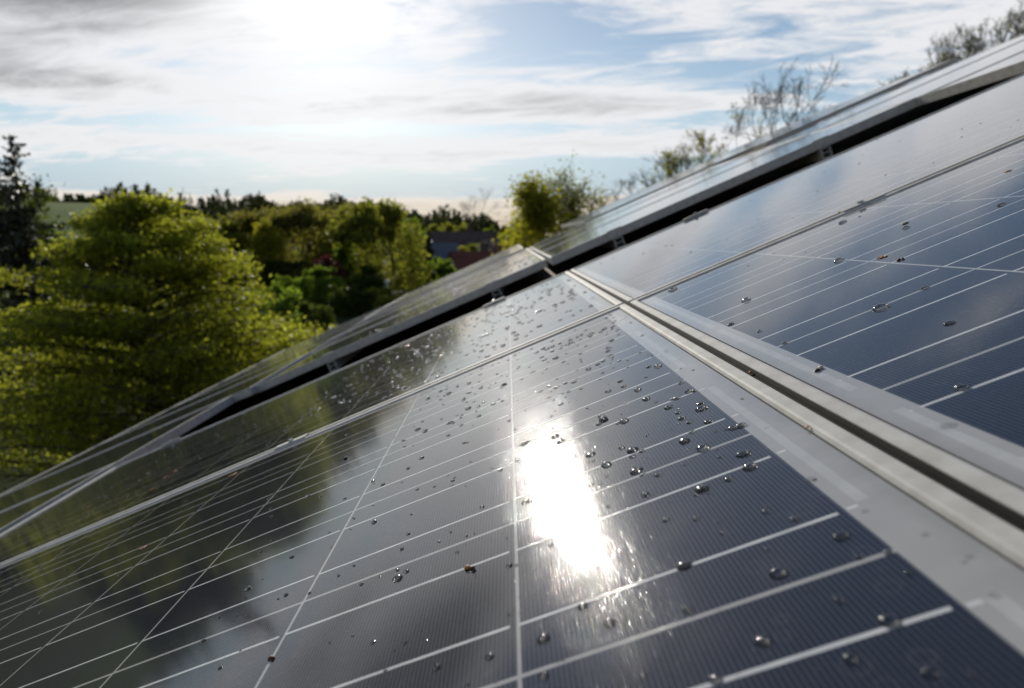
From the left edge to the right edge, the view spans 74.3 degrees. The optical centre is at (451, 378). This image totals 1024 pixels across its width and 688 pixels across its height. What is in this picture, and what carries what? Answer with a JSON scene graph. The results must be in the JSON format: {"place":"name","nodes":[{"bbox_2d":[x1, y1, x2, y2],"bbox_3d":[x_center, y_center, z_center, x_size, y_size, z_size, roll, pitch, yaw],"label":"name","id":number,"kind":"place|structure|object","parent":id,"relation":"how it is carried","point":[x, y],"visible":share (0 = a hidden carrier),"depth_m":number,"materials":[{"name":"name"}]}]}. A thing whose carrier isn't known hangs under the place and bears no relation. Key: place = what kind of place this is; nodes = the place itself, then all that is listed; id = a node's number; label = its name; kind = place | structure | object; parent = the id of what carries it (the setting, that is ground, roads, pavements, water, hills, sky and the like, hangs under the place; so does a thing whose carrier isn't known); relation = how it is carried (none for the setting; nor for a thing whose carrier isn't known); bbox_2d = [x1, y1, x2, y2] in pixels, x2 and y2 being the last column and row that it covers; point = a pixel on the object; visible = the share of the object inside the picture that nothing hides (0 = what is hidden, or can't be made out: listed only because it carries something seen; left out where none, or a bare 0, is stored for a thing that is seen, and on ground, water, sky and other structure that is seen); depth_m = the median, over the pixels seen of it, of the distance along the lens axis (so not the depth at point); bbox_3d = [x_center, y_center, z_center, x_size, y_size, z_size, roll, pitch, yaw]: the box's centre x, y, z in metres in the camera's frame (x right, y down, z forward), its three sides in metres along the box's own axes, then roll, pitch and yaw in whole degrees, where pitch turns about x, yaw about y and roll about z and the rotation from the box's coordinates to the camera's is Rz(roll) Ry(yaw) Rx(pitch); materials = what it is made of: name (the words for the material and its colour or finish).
{"place":"outdoors","nodes":[
{"label":"outdoors","id":0,"kind":"place"},
{"bbox_2d":[0,202,546,492],"bbox_3d":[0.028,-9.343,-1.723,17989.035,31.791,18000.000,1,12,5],"label":"ground","id":1,"kind":"structure","parent":0,"point":[63,210],"depth_m":61.34,"materials":[{"name":"plant"}]},
{"bbox_2d":[0,174,73,345],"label":"dark tree","id":2,"kind":"object","parent":1,"relation":"on","point":[42,201],"visible":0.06,"depth_m":33.24,"materials":[{"name":"green plant"}]},
{"bbox_2d":[0,135,130,390],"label":"conifer","id":3,"kind":"object","parent":1,"relation":"on","point":[24,241],"visible":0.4,"depth_m":26.47,"materials":[{"name":"green plant"}]},
{"bbox_2d":[0,185,334,493],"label":"spring tree","id":4,"kind":"object","parent":1,"relation":"on","point":[202,347],"visible":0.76,"depth_m":14.03,"materials":[{"name":"green plant"}]},
{"bbox_2d":[183,213,221,259],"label":"broadleaf tree","id":5,"kind":"object","parent":1,"relation":"on","point":[200,233],"visible":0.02,"depth_m":95.60,"materials":[{"name":"green plant"}]},
{"bbox_2d":[201,213,247,279],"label":"broadleaf tree","id":6,"kind":"object","parent":1,"relation":"on","point":[233,229],"visible":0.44,"depth_m":83.91,"materials":[{"name":"green plant"}]},
{"bbox_2d":[219,237,244,288],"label":"conifer","id":7,"kind":"object","parent":1,"relation":"on","point":[230,279],"visible":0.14,"depth_m":72.39,"materials":[{"name":"green plant"}]},
{"bbox_2d":[221,202,289,266],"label":"broadleaf tree","id":8,"kind":"object","parent":1,"relation":"on","point":[248,220],"visible":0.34,"depth_m":87.78,"materials":[{"name":"green plant"}]},
{"bbox_2d":[224,281,302,355],"bbox_3d":[-9.502,-3.083,34.830,4.476,3.756,3.747,-9,15,-38],"label":"bush","id":9,"kind":"object","parent":1,"relation":"on","point":[285,298],"visible":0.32,"depth_m":34.49,"materials":[{"name":"green plant"}]},
{"bbox_2d":[245,217,287,282],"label":"broadleaf tree","id":10,"kind":"object","parent":1,"relation":"on","point":[264,234],"visible":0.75,"depth_m":79.73,"materials":[{"name":"green plant"}]},
{"bbox_2d":[0,179,537,246],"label":"woods","id":11,"kind":"object","parent":1,"relation":"on","point":[213,207],"visible":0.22,"depth_m":476.40,"materials":[{"name":"green plant"}]},
{"bbox_2d":[235,259,307,288],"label":"hedge","id":12,"kind":"object","parent":1,"relation":"on","point":[294,273],"visible":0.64,"depth_m":77.86,"materials":[{"name":"green plant"}]},
{"bbox_2d":[254,196,351,276],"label":"broadleaf tree","id":13,"kind":"object","parent":1,"relation":"on","point":[302,218],"visible":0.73,"depth_m":83.99,"materials":[{"name":"green plant"}]},
{"bbox_2d":[274,264,346,305],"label":"bush","id":14,"kind":"object","parent":1,"relation":"on","point":[319,273],"visible":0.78,"depth_m":57.74,"materials":[{"name":"green plant"}]},
{"bbox_2d":[291,297,335,337],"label":"bush","id":15,"kind":"object","parent":1,"relation":"on","point":[318,312],"visible":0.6,"depth_m":40.28,"materials":[{"name":"green plant"}]},
{"bbox_2d":[297,220,341,269],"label":"broadleaf tree","id":16,"kind":"object","parent":1,"relation":"on","point":[315,242],"visible":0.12,"depth_m":91.34,"materials":[{"name":"green plant"}]},
{"bbox_2d":[311,253,349,296],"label":"bush","id":17,"kind":"object","parent":1,"relation":"on","point":[326,259],"visible":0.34,"depth_m":65.78,"materials":[{"name":"red plant"}]},
{"bbox_2d":[314,242,354,264],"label":"thicket","id":18,"kind":"object","parent":1,"relation":"on","point":[332,251],"visible":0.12,"depth_m":91.48,"materials":[{"name":"green plant"}]},
{"bbox_2d":[331,242,359,283],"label":"conifer","id":19,"kind":"object","parent":1,"relation":"on","point":[340,254],"visible":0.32,"depth_m":71.85,"materials":[{"name":"green plant"}]},
{"bbox_2d":[325,282,382,315],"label":"bush","id":20,"kind":"object","parent":1,"relation":"on","point":[340,302],"visible":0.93,"depth_m":52.02,"materials":[{"name":"green plant"}]},
{"bbox_2d":[349,263,386,304],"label":"thicket","id":21,"kind":"object","parent":1,"relation":"on","point":[368,277],"visible":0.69,"depth_m":60.22,"materials":[{"name":"green plant"}]},
{"bbox_2d":[324,196,432,293],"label":"broadleaf tree","id":22,"kind":"object","parent":1,"relation":"on","point":[362,224],"visible":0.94,"depth_m":67.71,"materials":[{"name":"green plant"}]},
{"bbox_2d":[366,285,409,309],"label":"bush","id":23,"kind":"object","parent":1,"relation":"on","point":[384,300],"visible":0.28,"depth_m":51.21,"materials":[{"name":"green plant"}]},
{"bbox_2d":[386,217,426,276],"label":"broadleaf tree","id":24,"kind":"object","parent":1,"relation":"on","point":[411,221],"visible":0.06,"depth_m":98.76,"materials":[{"name":"green plant"}]},
{"bbox_2d":[391,247,427,287],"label":"thicket","id":25,"kind":"object","parent":1,"relation":"on","point":[409,267],"visible":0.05,"depth_m":79.75,"materials":[{"name":"green plant"}]},
{"bbox_2d":[411,256,441,288],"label":"bush","id":26,"kind":"object","parent":1,"relation":"on","point":[433,275],"visible":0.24,"depth_m":75.52,"materials":[{"name":"green plant"}]},
{"bbox_2d":[424,230,434,262],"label":"conifer","id":27,"kind":"object","parent":1,"relation":"on","point":[428,247],"visible":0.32,"depth_m":82.00,"materials":[{"name":"green plant"}]},
{"bbox_2d":[431,258,459,280],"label":"bush","id":28,"kind":"object","parent":1,"relation":"on","point":[442,268],"visible":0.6,"depth_m":68.28,"materials":[{"name":"green plant"}]},
{"bbox_2d":[424,221,466,230],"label":"broadleaf tree","id":29,"kind":"object","parent":1,"relation":"on","point":[435,227],"visible":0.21,"depth_m":147.37,"materials":[{"name":"green plant"}]},
{"bbox_2d":[457,243,478,250],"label":"bush","id":30,"kind":"object","parent":1,"relation":"on","point":[471,247],"visible":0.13,"depth_m":89.05,"materials":[{"name":"green plant"}]},
{"bbox_2d":[451,187,499,230],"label":"bare tree","id":31,"kind":"object","parent":1,"relation":"on","point":[469,205],"visible":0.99,"depth_m":134.04,"materials":[{"name":"green plant"}]},
{"bbox_2d":[479,170,581,261],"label":"yellow tree","id":32,"kind":"object","parent":1,"relation":"on","point":[538,208],"visible":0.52,"depth_m":42.10,"materials":[{"name":"green plant"}]},
{"bbox_2d":[509,150,624,244],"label":"budding tree","id":33,"kind":"object","parent":1,"relation":"on","point":[572,200],"visible":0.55,"depth_m":45.00,"materials":[{"name":"green plant"}]},
{"bbox_2d":[172,73,1023,440],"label":"solar house","id":34,"kind":"structure","parent":1,"relation":"on","point":[662,223],"depth_m":3.95,"materials":[{"name":"tile"}]},
{"bbox_2d":[0,462,117,533],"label":"photovoltaic module","id":35,"kind":"object","parent":34,"relation":"on","point":[11,517],"visible":0.64,"depth_m":2.17,"materials":[{"name":"glass"}]},
{"bbox_2d":[0,396,234,511],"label":"photovoltaic module","id":36,"kind":"object","parent":34,"relation":"on","point":[140,445],"visible":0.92,"depth_m":2.91,"materials":[{"name":"glass"}]},
{"bbox_2d":[0,354,307,495],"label":"photovoltaic module","id":37,"kind":"object","parent":34,"relation":"on","point":[242,390],"visible":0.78,"depth_m":3.86,"materials":[{"name":"glass"}]},
{"bbox_2d":[100,332,344,443],"bbox_3d":[-1.627,0.067,4.940,1.653,0.039,1.000,-23,9,9],"label":"photovoltaic module","id":38,"kind":"object","parent":34,"relation":"on","point":[310,350],"visible":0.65,"depth_m":4.92,"materials":[{"name":"glass"}]},
{"bbox_2d":[169,317,369,408],"bbox_3d":[-1.545,-0.140,5.923,1.653,0.039,1.000,-23,9,9],"label":"photovoltaic module","id":39,"kind":"object","parent":34,"relation":"on","point":[348,328],"visible":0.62,"depth_m":5.91,"materials":[{"name":"glass"}]},
{"bbox_2d":[220,309,382,382],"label":"photovoltaic module","id":40,"kind":"object","parent":34,"relation":"on","point":[310,341],"visible":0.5,"depth_m":6.94,"materials":[{"name":"glass"}]},
{"bbox_2d":[0,271,623,564],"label":"photovoltaic module","id":41,"kind":"object","parent":34,"relation":"on","point":[225,450],"visible":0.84,"depth_m":1.50,"materials":[{"name":"glass"}]},
{"bbox_2d":[263,299,399,360],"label":"photovoltaic module","id":42,"kind":"object","parent":34,"relation":"on","point":[355,319],"visible":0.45,"depth_m":7.98,"materials":[{"name":"glass"}]},
{"bbox_2d":[327,345,367,373],"bbox_3d":[-0.460,-0.353,4.823,0.060,0.085,3.034,-23,9,9],"label":"mounting rail","id":43,"kind":"object","parent":34,"relation":"on","point":[336,364],"visible":0.36,"depth_m":3.43,"materials":[{"name":"metal"}]},
{"bbox_2d":[321,351,335,363],"bbox_3d":[-0.611,-0.103,3.351,0.064,0.040,0.020,-23,9,9],"label":"end clamp","id":44,"kind":"object","parent":43,"relation":"attached to","point":[328,357],"visible":1,"depth_m":3.35,"materials":[{"name":"metal"}]},
{"bbox_2d":[397,245,518,299],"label":"photovoltaic module","id":45,"kind":"object","parent":34,"relation":"on","point":[460,270],"visible":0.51,"depth_m":8.84,"materials":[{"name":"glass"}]},
{"bbox_2d":[492,286,505,299],"bbox_3d":[0.351,-0.692,4.684,0.060,0.085,3.034,-23,9,9],"label":"mounting rail","id":46,"kind":"object","parent":34,"relation":"on","point":[497,293],"visible":0.26,"depth_m":3.26,"materials":[{"name":"metal"}]},
{"bbox_2d":[246,254,547,397],"bbox_3d":[-0.261,-0.332,3.784,1.653,0.037,1.000,-23,9,9],"label":"photovoltaic module","id":47,"kind":"object","parent":46,"relation":"on","point":[345,346],"visible":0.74,"depth_m":3.39,"materials":[{"name":"glass"}]},
{"bbox_2d":[316,250,535,350],"bbox_3d":[-0.179,-0.539,4.767,1.653,0.037,1.000,-23,9,9],"label":"photovoltaic module","id":48,"kind":"object","parent":46,"relation":"on","point":[420,301],"visible":0.48,"depth_m":4.74,"materials":[{"name":"glass"}]},
{"bbox_2d":[351,248,529,329],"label":"photovoltaic module","id":49,"kind":"object","parent":46,"relation":"on","point":[443,286],"visible":0.36,"depth_m":5.76,"materials":[{"name":"glass"}]},
{"bbox_2d":[363,247,523,319],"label":"photovoltaic module","id":50,"kind":"object","parent":46,"relation":"on","point":[512,252],"visible":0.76,"depth_m":6.54,"materials":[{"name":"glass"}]},
{"bbox_2d":[385,245,520,306],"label":"photovoltaic module","id":51,"kind":"object","parent":46,"relation":"on","point":[455,274],"visible":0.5,"depth_m":7.82,"materials":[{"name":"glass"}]},
{"bbox_2d":[485,279,499,291],"bbox_3d":[0.199,-0.442,3.212,0.064,0.040,0.020,-23,9,9],"label":"end clamp","id":52,"kind":"object","parent":46,"relation":"attached to","point":[492,285],"visible":1,"depth_m":3.21,"materials":[{"name":"metal"}]},
{"bbox_2d":[0,304,1023,687],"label":"photovoltaic module","id":53,"kind":"object","parent":34,"relation":"on","point":[954,602],"visible":0.97,"depth_m":0.41,"materials":[{"name":"glass"}]},
{"bbox_2d":[274,433,308,449],"bbox_3d":[-0.268,0.120,1.152,0.060,0.036,0.019,-23,9,9],"label":"clamp","id":54,"kind":"object","parent":53,"relation":"attached to","point":[291,440],"visible":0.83,"depth_m":1.15,"materials":[{"name":"metal"}]},
{"bbox_2d":[0,123,980,687],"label":"fine water drops","id":55,"kind":"object","parent":53,"relation":"on","point":[540,473],"visible":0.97,"depth_m":0.51,"materials":[{"name":"liquid"}]},
{"bbox_2d":[537,632,549,642],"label":"water drop","id":56,"kind":"object","parent":53,"relation":"on","point":[543,637],"visible":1,"depth_m":0.30,"materials":[{"name":"liquid"}]},
{"bbox_2d":[603,618,615,627],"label":"water drop","id":57,"kind":"object","parent":53,"relation":"on","point":[609,622],"visible":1,"depth_m":0.29,"materials":[{"name":"liquid"}]},
{"bbox_2d":[681,605,693,612],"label":"water drop","id":58,"kind":"object","parent":53,"relation":"on","point":[687,608],"visible":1,"depth_m":0.28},
{"bbox_2d":[695,485,708,492],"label":"water drop","id":59,"kind":"object","parent":53,"relation":"on","point":[701,488],"visible":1,"depth_m":0.37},
{"bbox_2d":[696,444,709,451],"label":"water drop","id":60,"kind":"object","parent":53,"relation":"on","point":[701,447],"visible":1,"depth_m":0.42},
{"bbox_2d":[709,674,722,684],"bbox_3d":[0.093,0.106,0.237,0.005,0.001,0.005,-21,10,29],"label":"water drop","id":61,"kind":"object","parent":53,"relation":"on","point":[715,679],"visible":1,"depth_m":0.24,"materials":[{"name":"liquid"}]},
{"bbox_2d":[735,450,750,456],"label":"water drop","id":62,"kind":"object","parent":53,"relation":"on","point":[742,453],"visible":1,"depth_m":0.39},
{"bbox_2d":[742,462,757,470],"bbox_3d":[0.166,0.049,0.374,0.008,0.002,0.008,-26,9,-11],"label":"water drop","id":63,"kind":"object","parent":53,"relation":"on","point":[749,466],"visible":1,"depth_m":0.37,"materials":[{"name":"liquid"}]},
{"bbox_2d":[754,635,771,646],"bbox_3d":[0.113,0.095,0.245,0.006,0.002,0.006,-32,11,-36],"label":"water drop","id":64,"kind":"object","parent":53,"relation":"on","point":[762,641],"visible":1,"depth_m":0.24,"materials":[{"name":"liquid"}]},
{"bbox_2d":[769,567,787,577],"bbox_3d":[0.135,0.080,0.277,0.007,0.002,0.007,-24,9,1],"label":"water drop","id":65,"kind":"object","parent":53,"relation":"on","point":[777,572],"visible":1,"depth_m":0.28,"materials":[{"name":"liquid"}]},
{"bbox_2d":[568,271,1023,531],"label":"gap seal","id":66,"kind":"object","parent":53,"relation":"attached to","point":[1001,512],"visible":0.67,"depth_m":0.34,"materials":[{"name":"black rubber"}]},
{"bbox_2d":[832,596,844,603],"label":"water drop","id":67,"kind":"object","parent":53,"relation":"on","point":[838,599],"visible":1,"depth_m":0.25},
{"bbox_2d":[832,531,850,540],"bbox_3d":[0.164,0.066,0.282,0.007,0.002,0.006,-25,9,1],"label":"water drop","id":68,"kind":"object","parent":53,"relation":"on","point":[841,535],"visible":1,"depth_m":0.28,"materials":[{"name":"liquid"}]},
{"bbox_2d":[843,653,857,663],"bbox_3d":[0.131,0.092,0.221,0.005,0.002,0.005,-24,9,-3],"label":"water drop","id":69,"kind":"object","parent":53,"relation":"on","point":[849,658],"visible":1,"depth_m":0.22,"materials":[{"name":"liquid"}]},
{"bbox_2d":[878,614,901,627],"bbox_3d":[0.149,0.082,0.228,0.006,0.002,0.008,-25,9,-5],"label":"water drop","id":70,"kind":"object","parent":53,"relation":"on","point":[889,620],"visible":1,"depth_m":0.23,"materials":[{"name":"liquid"}]},
{"bbox_2d":[920,667,938,678],"bbox_3d":[0.144,0.089,0.203,0.005,0.001,0.005,-24,9,3],"label":"water drop","id":71,"kind":"object","parent":53,"relation":"on","point":[929,673],"visible":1,"depth_m":0.20,"materials":[{"name":"liquid"}]},
{"bbox_2d":[596,236,627,250],"bbox_3d":[0.896,-0.909,4.527,0.060,0.085,3.034,-23,9,9],"label":"mounting rail","id":72,"kind":"object","parent":34,"relation":"on","point":[617,243],"visible":0.36,"depth_m":3.12,"materials":[{"name":"metal"}]},
{"bbox_2d":[607,226,622,239],"bbox_3d":[0.744,-0.659,3.056,0.064,0.040,0.020,-23,9,9],"label":"end clamp","id":73,"kind":"object","parent":72,"relation":"attached to","point":[614,232],"visible":1,"depth_m":3.05,"materials":[{"name":"metal"}]},
{"bbox_2d":[529,155,745,252],"bbox_3d":[1.422,-1.372,5.427,1.653,0.037,1.000,-23,9,9],"label":"photovoltaic module","id":74,"kind":"object","parent":72,"relation":"on","point":[639,200],"visible":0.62,"depth_m":5.43,"materials":[{"name":"glass"}]},
{"bbox_2d":[534,134,807,255],"bbox_3d":[1.340,-1.164,4.444,1.653,0.037,1.000,-23,9,9],"label":"photovoltaic module","id":75,"kind":"object","parent":72,"relation":"on","point":[680,187],"visible":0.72,"depth_m":4.41,"materials":[{"name":"glass"}]},
{"bbox_2d":[540,98,916,264],"bbox_3d":[1.258,-0.957,3.461,1.653,0.037,1.000,-23,9,9],"label":"photovoltaic module","id":76,"kind":"object","parent":72,"relation":"on","point":[709,187],"visible":0.98,"depth_m":3.08,"materials":[{"name":"glass"}]},
{"bbox_2d":[561,169,690,227],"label":"photovoltaic module","id":77,"kind":"object","parent":34,"relation":"on","point":[564,226],"visible":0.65,"depth_m":8.89,"materials":[{"name":"glass"}]},
{"bbox_2d":[567,160,714,226],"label":"photovoltaic module","id":78,"kind":"object","parent":34,"relation":"on","point":[571,224],"visible":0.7,"depth_m":7.90,"materials":[{"name":"glass"}]},
{"bbox_2d":[575,147,753,225],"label":"photovoltaic module","id":79,"kind":"object","parent":34,"relation":"on","point":[695,171],"visible":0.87,"depth_m":6.49,"materials":[{"name":"glass"}]},
{"bbox_2d":[681,104,837,172],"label":"photovoltaic module","id":80,"kind":"object","parent":34,"relation":"on","point":[757,139],"visible":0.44,"depth_m":8.34,"materials":[{"name":"glass"}]},
{"bbox_2d":[705,85,885,163],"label":"photovoltaic module","id":81,"kind":"object","parent":34,"relation":"on","point":[788,127],"visible":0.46,"depth_m":7.34,"materials":[{"name":"glass"}]},
{"bbox_2d":[570,74,1023,302],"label":"photovoltaic module","id":82,"kind":"object","parent":34,"relation":"on","point":[902,156],"visible":0.71,"depth_m":1.35,"materials":[{"name":"glass"}]},
{"bbox_2d":[761,145,834,174],"bbox_3d":[1.752,-1.268,4.380,0.060,0.085,3.034,-23,9,9],"label":"mounting rail","id":83,"kind":"object","parent":34,"relation":"attached to","point":[821,154],"visible":0.36,"depth_m":3.01,"materials":[{"name":"metal"}]},
{"bbox_2d":[812,135,829,149],"bbox_3d":[1.601,-1.018,2.909,0.064,0.040,0.020,-23,9,9],"label":"end clamp","id":84,"kind":"object","parent":83,"relation":"attached to","point":[821,142],"visible":1,"depth_m":2.90,"materials":[{"name":"metal"}]},
{"bbox_2d":[630,137,1023,516],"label":"photovoltaic module","id":85,"kind":"object","parent":34,"relation":"on","point":[900,367],"visible":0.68,"depth_m":0.53,"materials":[{"name":"glass"}]},
{"bbox_2d":[837,194,884,213],"bbox_3d":[0.610,-0.246,0.994,0.060,0.036,0.019,-23,9,9],"label":"clamp","id":86,"kind":"object","parent":85,"relation":"attached to","point":[859,203],"visible":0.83,"depth_m":0.99,"materials":[{"name":"metal"}]},
{"bbox_2d":[872,303,889,310],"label":"water drop","id":87,"kind":"object","parent":85,"relation":"on","point":[880,306],"visible":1,"depth_m":0.53,"materials":[{"name":"liquid"}]},
{"bbox_2d":[953,384,969,390],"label":"water drop","id":88,"kind":"object","parent":85,"relation":"on","point":[961,387],"visible":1,"depth_m":0.36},
{"bbox_2d":[730,57,958,154],"bbox_3d":[3.582,-2.492,6.305,1.653,0.037,1.000,-23,9,9],"label":"photovoltaic module","id":89,"kind":"object","parent":34,"relation":"on","point":[837,110],"visible":0.84,"depth_m":5.89,"materials":[{"name":"glass"}]},
{"bbox_2d":[753,35,1023,152],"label":"photovoltaic module","id":90,"kind":"object","parent":34,"relation":"on","point":[912,85],"visible":0.57,"depth_m":4.19,"materials":[{"name":"glass"}]},
{"bbox_2d":[815,40,1023,131],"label":"photovoltaic module","id":91,"kind":"object","parent":34,"relation":"on","point":[917,92],"visible":0.62,"depth_m":3.28,"materials":[{"name":"glass"}]},
{"bbox_2d":[920,51,1023,104],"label":"photovoltaic module","id":92,"kind":"object","parent":34,"relation":"on","point":[1012,65],"visible":1,"depth_m":2.54,"materials":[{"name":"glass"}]},
{"bbox_2d":[605,142,713,201],"bbox_3d":[11.489,-7.542,37.745,4.759,11.155,6.504,-1,12,-7],"label":"bare tree","id":93,"kind":"object","parent":1,"relation":"on","point":[622,183],"visible":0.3,"depth_m":37.94,"materials":[{"name":"green plant"}]},
{"bbox_2d":[638,101,770,188],"bbox_3d":[13.448,-8.078,36.029,5.809,12.909,6.524,-10,15,-39],"label":"bare tree","id":94,"kind":"object","parent":1,"relation":"on","point":[675,164],"visible":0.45,"depth_m":35.77,"materials":[{"name":"green plant"}]},
{"bbox_2d":[721,55,848,150],"bbox_3d":[16.088,-8.462,33.782,5.176,14.588,6.224,-4,12,-17],"label":"bare tree","id":95,"kind":"object","parent":1,"relation":"on","point":[781,87],"visible":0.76,"depth_m":33.20,"materials":[{"name":"green plant"}]},
{"bbox_2d":[878,20,1001,92],"bbox_3d":[23.305,-8.815,32.657,5.364,15.743,5.591,1,12,5],"label":"bare tree","id":96,"kind":"object","parent":1,"relation":"on","point":[945,56],"visible":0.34,"depth_m":31.22,"materials":[{"name":"green plant"}]},
{"bbox_2d":[934,6,1023,65],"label":"bare tree","id":97,"kind":"object","parent":1,"relation":"on","point":[1009,25],"visible":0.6,"depth_m":31.25,"materials":[{"name":"green plant"}]},
{"bbox_2d":[1006,0,1023,39],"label":"bare tree","id":98,"kind":"object","parent":1,"relation":"on","point":[1020,23],"visible":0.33,"depth_m":31.54,"materials":[{"name":"green plant"}]},
{"bbox_2d":[419,243,457,260],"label":"barn","id":99,"kind":"structure","parent":0,"point":[442,250],"depth_m":110.95,"materials":[{"name":"blue glass"}]},
{"bbox_2d":[416,226,497,250],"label":"barn","id":100,"kind":"structure","parent":0,"point":[466,238],"depth_m":126.66,"materials":[{"name":"grey tile"}]},
{"bbox_2d":[445,243,501,274],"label":"house","id":101,"kind":"structure","parent":0,"point":[460,260],"depth_m":73.39,"materials":[{"name":"red tile"}]},
{"bbox_2d":[466,233,508,250],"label":"house","id":102,"kind":"structure","parent":0,"point":[491,245],"depth_m":100.91,"materials":[{"name":"grey tile"}]},
{"bbox_2d":[0,0,1023,235],"label":"sky","id":103,"kind":"structure","parent":0,"point":[424,105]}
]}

